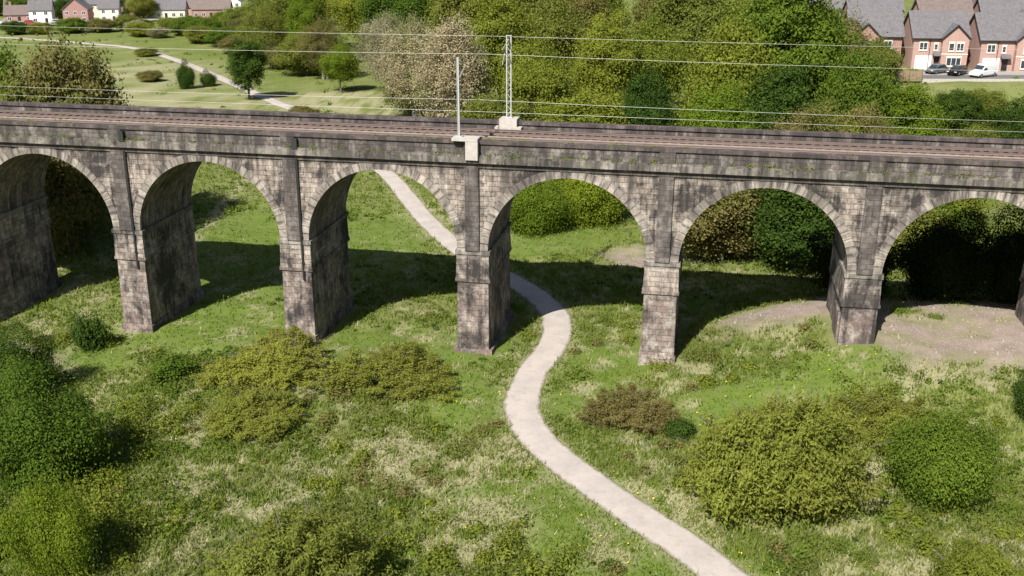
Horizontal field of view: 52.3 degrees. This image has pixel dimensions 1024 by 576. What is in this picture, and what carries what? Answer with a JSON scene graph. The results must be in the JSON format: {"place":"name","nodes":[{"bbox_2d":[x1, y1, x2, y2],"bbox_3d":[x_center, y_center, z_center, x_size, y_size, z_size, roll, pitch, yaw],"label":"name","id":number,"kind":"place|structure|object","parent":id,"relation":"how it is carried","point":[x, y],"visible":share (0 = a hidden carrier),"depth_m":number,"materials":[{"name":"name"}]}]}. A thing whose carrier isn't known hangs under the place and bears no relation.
{"place":"outdoors","nodes":[
{"label":"outdoors","id":0,"kind":"place"},
{"bbox_2d":[0,19,157,24],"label":"yard","id":1,"kind":"structure","parent":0,"point":[61,19],"depth_m":354.89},
{"bbox_2d":[27,0,55,22],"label":"village house","id":2,"kind":"structure","parent":1,"relation":"on","point":[43,11],"depth_m":346.67,"materials":[{"name":"white paint"}]},
{"bbox_2d":[61,0,93,20],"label":"village house","id":3,"kind":"structure","parent":1,"relation":"on","point":[83,9],"depth_m":348.80,"materials":[{"name":"red brick"}]},
{"bbox_2d":[96,0,121,20],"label":"village house","id":4,"kind":"structure","parent":1,"relation":"on","point":[107,9],"depth_m":353.88,"materials":[{"name":"white paint"}]},
{"bbox_2d":[0,37,749,575],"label":"path","id":5,"kind":"structure","parent":0,"point":[616,501],"depth_m":68.28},
{"bbox_2d":[0,0,1023,575],"bbox_3d":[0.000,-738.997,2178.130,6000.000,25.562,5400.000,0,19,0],"label":"ground","id":6,"kind":"structure","parent":0,"point":[292,88],"depth_m":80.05,"materials":[{"name":"green plant"}]},
{"bbox_2d":[0,28,28,100],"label":"broadleaf tree","id":7,"kind":"object","parent":6,"relation":"on","point":[5,58],"visible":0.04,"depth_m":104.54,"materials":[{"name":"green plant"}]},
{"bbox_2d":[3,2,29,20],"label":"village house","id":8,"kind":"structure","parent":6,"relation":"on","point":[15,12],"depth_m":352.99,"materials":[{"name":"red brick"}]},
{"bbox_2d":[0,303,70,405],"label":"bush","id":9,"kind":"object","parent":6,"relation":"on","point":[15,348],"visible":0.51,"depth_m":72.62,"materials":[{"name":"green plant"}]},
{"bbox_2d":[0,438,115,575],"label":"bush","id":10,"kind":"object","parent":6,"relation":"on","point":[50,531],"visible":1,"depth_m":51.00,"materials":[{"name":"green plant"}]},
{"bbox_2d":[0,323,130,510],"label":"bush","id":11,"kind":"object","parent":6,"relation":"on","point":[38,426],"visible":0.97,"depth_m":59.90,"materials":[{"name":"green plant"}]},
{"bbox_2d":[0,22,133,245],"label":"broadleaf tree","id":12,"kind":"object","parent":6,"relation":"on","point":[49,75],"visible":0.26,"depth_m":101.99,"materials":[{"name":"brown plant"}]},
{"bbox_2d":[51,16,88,33],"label":"hedge bush","id":13,"kind":"object","parent":6,"relation":"on","point":[68,22],"visible":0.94,"depth_m":315.73,"materials":[{"name":"green plant"}]},
{"bbox_2d":[45,156,107,260],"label":"broadleaf tree","id":14,"kind":"object","parent":6,"relation":"on","point":[62,208],"visible":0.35,"depth_m":100.15,"materials":[{"name":"green plant"}]},
{"bbox_2d":[63,310,114,354],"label":"shrub","id":15,"kind":"object","parent":6,"relation":"on","point":[88,334],"visible":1,"depth_m":81.53,"materials":[{"name":"green plant"}]},
{"bbox_2d":[84,17,116,32],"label":"hedge bush","id":16,"kind":"object","parent":6,"relation":"on","point":[102,25],"visible":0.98,"depth_m":318.13,"materials":[{"name":"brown plant"}]},
{"bbox_2d":[122,21,156,36],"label":"hedge bush","id":17,"kind":"object","parent":6,"relation":"on","point":[138,29],"visible":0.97,"depth_m":305.80,"materials":[{"name":"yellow plant"}]},
{"bbox_2d":[123,0,159,18],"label":"broadleaf tree","id":18,"kind":"object","parent":6,"relation":"on","point":[141,8],"visible":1,"depth_m":361.81,"materials":[{"name":"green plant"}]},
{"bbox_2d":[147,0,188,18],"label":"village house","id":19,"kind":"structure","parent":6,"relation":"on","point":[171,8],"depth_m":366.79,"materials":[{"name":"white paint"}]},
{"bbox_2d":[141,348,204,385],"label":"shrub","id":20,"kind":"object","parent":6,"relation":"on","point":[174,366],"visible":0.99,"depth_m":75.86,"materials":[{"name":"green plant"}]},
{"bbox_2d":[172,53,196,89],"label":"bush","id":21,"kind":"object","parent":6,"relation":"on","point":[185,77],"visible":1,"depth_m":209.01,"materials":[{"name":"green plant"}]},
{"bbox_2d":[181,25,217,43],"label":"hedge bush","id":22,"kind":"object","parent":6,"relation":"on","point":[192,34],"visible":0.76,"depth_m":288.23,"materials":[{"name":"green plant"}]},
{"bbox_2d":[191,0,232,17],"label":"village house","id":23,"kind":"structure","parent":6,"relation":"on","point":[204,8],"depth_m":369.41,"materials":[{"name":"red brick"}]},
{"bbox_2d":[203,26,236,45],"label":"hedge bush","id":24,"kind":"object","parent":6,"relation":"on","point":[215,35],"visible":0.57,"depth_m":280.66,"materials":[{"name":"green plant"}]},
{"bbox_2d":[222,34,270,99],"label":"narrow tree","id":25,"kind":"object","parent":6,"relation":"on","point":[245,68],"visible":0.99,"depth_m":193.16,"materials":[{"name":"green plant"}]},
{"bbox_2d":[187,378,310,443],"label":"willow bush","id":26,"kind":"object","parent":6,"relation":"on","point":[255,412],"visible":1,"depth_m":68.05,"materials":[{"name":"green plant"}]},
{"bbox_2d":[233,0,289,66],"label":"budding tree","id":27,"kind":"object","parent":6,"relation":"on","point":[272,30],"visible":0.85,"depth_m":238.57,"materials":[{"name":"green plant"}]},
{"bbox_2d":[190,319,335,392],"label":"willow bush","id":28,"kind":"object","parent":6,"relation":"on","point":[282,360],"visible":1,"depth_m":75.16,"materials":[{"name":"green plant"}]},
{"bbox_2d":[238,0,291,25],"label":"narrow tree","id":29,"kind":"object","parent":6,"relation":"on","point":[252,4],"visible":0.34,"depth_m":278.25,"materials":[{"name":"green plant"}]},
{"bbox_2d":[197,493,396,575],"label":"willow bush","id":30,"kind":"object","parent":6,"relation":"on","point":[294,543],"visible":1,"depth_m":48.53,"materials":[{"name":"green plant"}]},
{"bbox_2d":[269,29,330,75],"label":"broadleaf tree","id":31,"kind":"object","parent":6,"relation":"on","point":[291,59],"visible":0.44,"depth_m":225.50,"materials":[{"name":"green plant"}]},
{"bbox_2d":[280,0,331,40],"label":"broadleaf tree","id":32,"kind":"object","parent":6,"relation":"on","point":[300,13],"visible":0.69,"depth_m":232.27,"materials":[{"name":"green plant"}]},
{"bbox_2d":[291,11,348,79],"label":"budding tree","id":33,"kind":"object","parent":6,"relation":"on","point":[321,40],"visible":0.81,"depth_m":218.55,"materials":[{"name":"green plant"}]},
{"bbox_2d":[315,37,364,92],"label":"broadleaf tree","id":34,"kind":"object","parent":6,"relation":"on","point":[339,62],"visible":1,"depth_m":202.68,"materials":[{"name":"green plant"}]},
{"bbox_2d":[324,0,365,58],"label":"broadleaf tree","id":35,"kind":"object","parent":6,"relation":"on","point":[338,8],"visible":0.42,"depth_m":250.46,"materials":[{"name":"green plant"}]},
{"bbox_2d":[349,5,409,91],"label":"budding tree","id":36,"kind":"object","parent":6,"relation":"on","point":[374,34],"visible":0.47,"depth_m":199.02,"materials":[{"name":"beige plant"}]},
{"bbox_2d":[307,334,463,404],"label":"willow bush","id":37,"kind":"object","parent":6,"relation":"on","point":[387,367],"visible":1,"depth_m":73.71,"materials":[{"name":"green plant"}]},
{"bbox_2d":[344,0,432,46],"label":"broadleaf tree","id":38,"kind":"object","parent":6,"relation":"on","point":[370,9],"visible":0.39,"depth_m":221.69,"materials":[{"name":"green plant"}]},
{"bbox_2d":[366,6,440,115],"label":"budding tree","id":39,"kind":"object","parent":6,"relation":"on","point":[394,69],"visible":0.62,"depth_m":167.44,"materials":[{"name":"beige plant"}]},
{"bbox_2d":[370,63,448,116],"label":"broadleaf tree","id":40,"kind":"object","parent":6,"relation":"on","point":[387,100],"visible":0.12,"depth_m":174.03,"materials":[{"name":"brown plant"}]},
{"bbox_2d":[397,4,496,117],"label":"budding tree","id":41,"kind":"object","parent":6,"relation":"on","point":[475,69],"visible":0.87,"depth_m":147.25,"materials":[{"name":"beige plant"}]},
{"bbox_2d":[416,0,500,54],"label":"broadleaf tree","id":42,"kind":"object","parent":6,"relation":"on","point":[441,7],"visible":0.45,"depth_m":209.41,"materials":[{"name":"green plant"}]},
{"bbox_2d":[440,89,543,120],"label":"broadleaf tree","id":43,"kind":"object","parent":6,"relation":"on","point":[487,108],"visible":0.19,"depth_m":136.14,"materials":[{"name":"green plant"}]},
{"bbox_2d":[460,0,548,103],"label":"broadleaf tree","id":44,"kind":"object","parent":6,"relation":"on","point":[495,24],"visible":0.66,"depth_m":168.40,"materials":[{"name":"green plant"}]},
{"bbox_2d":[24,202,987,575],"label":"dark weeds","id":45,"kind":"object","parent":6,"relation":"on","point":[896,496],"visible":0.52,"depth_m":69.20,"materials":[{"name":"green plant"}]},
{"bbox_2d":[0,16,1019,228],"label":"field weeds","id":46,"kind":"object","parent":6,"relation":"on","point":[236,208],"visible":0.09,"depth_m":138.07,"materials":[{"name":"green plant"}]},
{"bbox_2d":[0,101,1023,364],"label":"railway viaduct","id":47,"kind":"object","parent":6,"relation":"on","point":[474,189],"visible":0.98,"depth_m":78.28,"materials":[{"name":"stone"}]},
{"bbox_2d":[1,115,1002,177],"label":"wall plants","id":48,"kind":"object","parent":47,"relation":"on","point":[613,144],"depth_m":74.57,"materials":[{"name":"green plant"}]},
{"bbox_2d":[502,35,512,117],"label":"catenary mast","id":49,"kind":"object","parent":47,"relation":"on","point":[510,85],"visible":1,"depth_m":81.33,"materials":[{"name":"metal"}]},
{"bbox_2d":[0,110,1023,157],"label":"railway track","id":50,"kind":"structure","parent":47,"relation":"on","point":[168,119],"depth_m":80.20,"materials":[{"name":"metal"}]},
{"bbox_2d":[0,117,1023,160],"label":"railway track","id":51,"kind":"structure","parent":47,"relation":"on","point":[738,148],"depth_m":77.24,"materials":[{"name":"metal"}]},
{"bbox_2d":[0,199,1023,575],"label":"brambles","id":52,"kind":"object","parent":6,"relation":"on","point":[806,567],"visible":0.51,"depth_m":65.89,"materials":[{"name":"green plant"}]},
{"bbox_2d":[0,295,1023,575],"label":"scrub","id":53,"kind":"object","parent":6,"relation":"on","point":[118,557],"visible":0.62,"depth_m":58.29,"materials":[{"name":"green plant"}]},
{"bbox_2d":[1,321,1022,575],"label":"brown scrub","id":54,"kind":"object","parent":6,"relation":"on","point":[775,545],"visible":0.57,"depth_m":65.61,"materials":[{"name":"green plant"}]},
{"bbox_2d":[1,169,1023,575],"bbox_3d":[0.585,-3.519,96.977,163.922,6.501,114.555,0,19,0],"label":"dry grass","id":55,"kind":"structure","parent":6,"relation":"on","point":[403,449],"depth_m":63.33,"materials":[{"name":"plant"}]},
{"bbox_2d":[1,205,1023,575],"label":"pale weeds","id":56,"kind":"object","parent":6,"relation":"on","point":[935,529],"visible":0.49,"depth_m":61.40,"materials":[{"name":"green plant"}]},
{"bbox_2d":[13,193,1017,575],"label":"lush grass","id":57,"kind":"structure","parent":6,"relation":"on","point":[557,511],"depth_m":73.67,"materials":[{"name":"green plant"}]},
{"bbox_2d":[489,22,576,120],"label":"broadleaf tree","id":58,"kind":"object","parent":6,"relation":"on","point":[537,77],"visible":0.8,"depth_m":145.96,"materials":[{"name":"green plant"}]},
{"bbox_2d":[509,179,580,241],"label":"bush","id":59,"kind":"object","parent":6,"relation":"on","point":[537,207],"visible":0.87,"depth_m":109.95,"materials":[{"name":"green plant"}]},
{"bbox_2d":[521,0,592,81],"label":"broadleaf tree","id":60,"kind":"object","parent":6,"relation":"on","point":[560,24],"visible":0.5,"depth_m":182.77,"materials":[{"name":"green plant"}]},
{"bbox_2d":[539,0,616,66],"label":"tree","id":61,"kind":"object","parent":6,"relation":"on","point":[588,5],"visible":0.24,"depth_m":195.85,"materials":[{"name":"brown plant"}]},
{"bbox_2d":[530,83,632,123],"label":"broadleaf tree","id":62,"kind":"object","parent":6,"relation":"on","point":[587,109],"visible":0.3,"depth_m":131.79,"materials":[{"name":"green plant"}]},
{"bbox_2d":[543,178,631,232],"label":"bush","id":63,"kind":"object","parent":6,"relation":"on","point":[593,202],"visible":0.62,"depth_m":112.66,"materials":[{"name":"green plant"}]},
{"bbox_2d":[562,1,653,107],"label":"broadleaf tree","id":64,"kind":"object","parent":6,"relation":"on","point":[606,69],"visible":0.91,"depth_m":151.54,"materials":[{"name":"green plant"}]},
{"bbox_2d":[575,381,695,438],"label":"thorn bush","id":65,"kind":"object","parent":6,"relation":"on","point":[635,410],"visible":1,"depth_m":68.71,"materials":[{"name":"brown plant"}]},
{"bbox_2d":[625,0,667,35],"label":"broadleaf tree","id":66,"kind":"object","parent":6,"relation":"on","point":[640,6],"visible":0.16,"depth_m":226.76,"materials":[{"name":"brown plant"}]},
{"bbox_2d":[618,62,678,125],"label":"narrow tree","id":67,"kind":"object","parent":6,"relation":"on","point":[644,96],"visible":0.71,"depth_m":130.63,"materials":[{"name":"green plant"}]},
{"bbox_2d":[618,1,698,108],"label":"broadleaf tree","id":68,"kind":"object","parent":6,"relation":"on","point":[660,46],"visible":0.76,"depth_m":160.54,"materials":[{"name":"green plant"}]},
{"bbox_2d":[657,414,698,441],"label":"shrub","id":69,"kind":"object","parent":6,"relation":"on","point":[680,429],"visible":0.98,"depth_m":67.27,"materials":[{"name":"green plant"}]},
{"bbox_2d":[637,0,745,98],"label":"broadleaf tree","id":70,"kind":"object","parent":6,"relation":"on","point":[687,12],"visible":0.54,"depth_m":169.44,"materials":[{"name":"green plant"}]},
{"bbox_2d":[668,61,762,128],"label":"broadleaf tree","id":71,"kind":"object","parent":6,"relation":"on","point":[724,115],"visible":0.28,"depth_m":115.03,"materials":[{"name":"green plant"}]},
{"bbox_2d":[683,188,777,265],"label":"broadleaf tree","id":72,"kind":"object","parent":6,"relation":"on","point":[717,225],"visible":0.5,"depth_m":98.87,"materials":[{"name":"brown plant"}]},
{"bbox_2d":[671,0,806,125],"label":"broadleaf tree","id":73,"kind":"object","parent":6,"relation":"on","point":[721,56],"visible":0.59,"depth_m":127.71,"materials":[{"name":"green plant"}]},
{"bbox_2d":[734,52,824,129],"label":"broadleaf tree","id":74,"kind":"object","parent":6,"relation":"on","point":[772,99],"visible":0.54,"depth_m":118.21,"materials":[{"name":"green plant"}]},
{"bbox_2d":[670,379,894,535],"bbox_3d":[16.026,9.058,59.818,11.692,8.633,14.705,13,23,32],"label":"willow bush","id":75,"kind":"object","parent":6,"relation":"on","point":[803,458],"visible":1,"depth_m":56.68,"materials":[{"name":"green plant"}]},
{"bbox_2d":[744,188,833,272],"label":"broadleaf tree","id":76,"kind":"object","parent":6,"relation":"on","point":[788,221],"visible":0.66,"depth_m":96.04,"materials":[{"name":"green plant"}]},
{"bbox_2d":[711,0,874,116],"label":"broadleaf tree","id":77,"kind":"object","parent":6,"relation":"on","point":[815,35],"visible":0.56,"depth_m":130.88,"materials":[{"name":"green plant"}]},
{"bbox_2d":[766,91,861,132],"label":"budding tree","id":78,"kind":"object","parent":6,"relation":"on","point":[826,123],"visible":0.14,"depth_m":110.23,"materials":[{"name":"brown plant"}]},
{"bbox_2d":[800,216,907,299],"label":"bush","id":79,"kind":"object","parent":6,"relation":"on","point":[821,265],"visible":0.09,"depth_m":86.42,"materials":[{"name":"green plant"}]},
{"bbox_2d":[827,4,896,75],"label":"broadleaf tree","id":80,"kind":"object","parent":6,"relation":"on","point":[855,25],"visible":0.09,"depth_m":145.10,"materials":[{"name":"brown plant"}]},
{"bbox_2d":[810,26,919,133],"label":"broadleaf tree","id":81,"kind":"object","parent":6,"relation":"on","point":[851,83],"visible":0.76,"depth_m":126.43,"materials":[{"name":"green plant"}]},
{"bbox_2d":[831,91,905,134],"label":"budding tree","id":82,"kind":"object","parent":6,"relation":"on","point":[874,121],"visible":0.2,"depth_m":118.59,"materials":[{"name":"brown plant"}]},
{"bbox_2d":[715,296,1023,387],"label":"dirt patch","id":83,"kind":"object","parent":6,"relation":"on","point":[971,336],"visible":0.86,"depth_m":78.21,"materials":[{"name":"brown soil"}]},
{"bbox_2d":[841,0,903,21],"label":"brick house","id":84,"kind":"structure","parent":6,"relation":"on","point":[879,4],"depth_m":200.36,"materials":[{"name":"grey tile"}]},
{"bbox_2d":[843,9,904,58],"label":"brick house","id":85,"kind":"structure","parent":6,"relation":"on","point":[890,21],"depth_m":173.43,"materials":[{"name":"grey tile"}]},
{"bbox_2d":[821,388,936,458],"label":"willow bush","id":86,"kind":"object","parent":6,"relation":"on","point":[875,407],"visible":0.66,"depth_m":65.76,"materials":[{"name":"green plant"}]},
{"bbox_2d":[868,30,910,82],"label":"broadleaf tree","id":87,"kind":"object","parent":6,"relation":"on","point":[893,55],"visible":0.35,"depth_m":151.75,"materials":[{"name":"green plant"}]},
{"bbox_2d":[878,72,962,135],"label":"broadleaf tree","id":88,"kind":"object","parent":6,"relation":"on","point":[912,111],"visible":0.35,"depth_m":128.45,"materials":[{"name":"green plant"}]},
{"bbox_2d":[889,206,952,263],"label":"broadleaf tree","id":89,"kind":"object","parent":6,"relation":"on","point":[910,227],"visible":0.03,"depth_m":98.22,"materials":[{"name":"green plant"}]},
{"bbox_2d":[900,10,971,68],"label":"brick house","id":90,"kind":"structure","parent":6,"relation":"on","point":[942,37],"depth_m":170.54,"materials":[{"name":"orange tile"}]},
{"bbox_2d":[862,370,1022,535],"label":"bush","id":91,"kind":"object","parent":6,"relation":"on","point":[940,460],"visible":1,"depth_m":58.23,"materials":[{"name":"green plant"}]},
{"bbox_2d":[911,0,973,20],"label":"brick house","id":92,"kind":"structure","parent":6,"relation":"on","point":[953,5],"depth_m":197.59,"materials":[{"name":"brown tile"}]},
{"bbox_2d":[888,199,1013,306],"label":"bush","id":93,"kind":"object","parent":6,"relation":"on","point":[941,262],"visible":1,"depth_m":83.02,"materials":[{"name":"green plant"}]},
{"bbox_2d":[891,79,1023,82],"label":"kerb","id":94,"kind":"structure","parent":6,"relation":"on","point":[951,80],"depth_m":158.16,"materials":[{"name":"concrete"}]},
{"bbox_2d":[929,85,992,134],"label":"broadleaf tree","id":95,"kind":"object","parent":6,"relation":"on","point":[961,103],"visible":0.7,"depth_m":144.05,"materials":[{"name":"green plant"}]},
{"bbox_2d":[936,198,999,217],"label":"broadleaf tree","id":96,"kind":"object","parent":6,"relation":"on","point":[954,204],"visible":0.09,"depth_m":110.57,"materials":[{"name":"green plant"}]},
{"bbox_2d":[923,525,1023,575],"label":"bush","id":97,"kind":"object","parent":6,"relation":"on","point":[973,560],"visible":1,"depth_m":49.00,"materials":[{"name":"green plant"}]},
{"bbox_2d":[940,115,1011,137],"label":"broadleaf tree","id":98,"kind":"object","parent":6,"relation":"on","point":[973,132],"visible":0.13,"depth_m":132.07,"materials":[{"name":"green plant"}]},
{"bbox_2d":[959,85,1011,126],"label":"broadleaf tree","id":99,"kind":"object","parent":6,"relation":"on","point":[993,98],"visible":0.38,"depth_m":145.76,"materials":[{"name":"green plant"}]},
{"bbox_2d":[955,200,1023,305],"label":"bush","id":100,"kind":"object","parent":6,"relation":"on","point":[1011,271],"visible":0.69,"depth_m":82.90,"materials":[{"name":"green plant"}]},
{"bbox_2d":[966,12,1023,71],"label":"brick house","id":101,"kind":"structure","parent":6,"relation":"on","point":[993,34],"depth_m":167.79,"materials":[{"name":"brick"}]},
{"bbox_2d":[973,0,1023,11],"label":"brick house","id":102,"kind":"structure","parent":6,"relation":"on","point":[998,6],"depth_m":199.89,"materials":[{"name":"grey tile"}]},
{"bbox_2d":[983,84,1023,138],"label":"broadleaf tree","id":103,"kind":"object","parent":6,"relation":"on","point":[1002,123],"visible":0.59,"depth_m":135.84,"materials":[{"name":"green plant"}]},
{"bbox_2d":[1005,364,1023,424],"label":"bush","id":104,"kind":"object","parent":6,"relation":"on","point":[1019,398],"visible":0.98,"depth_m":67.37,"materials":[{"name":"green plant"}]},
{"bbox_2d":[922,75,1023,78],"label":"road","id":105,"kind":"structure","parent":0,"point":[968,77],"depth_m":160.53,"materials":[{"name":"grey asphalt"}]},
{"bbox_2d":[969,63,997,77],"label":"van","id":106,"kind":"object","parent":105,"relation":"on","point":[987,69],"visible":0.98,"depth_m":160.43,"materials":[{"name":"white paint"}]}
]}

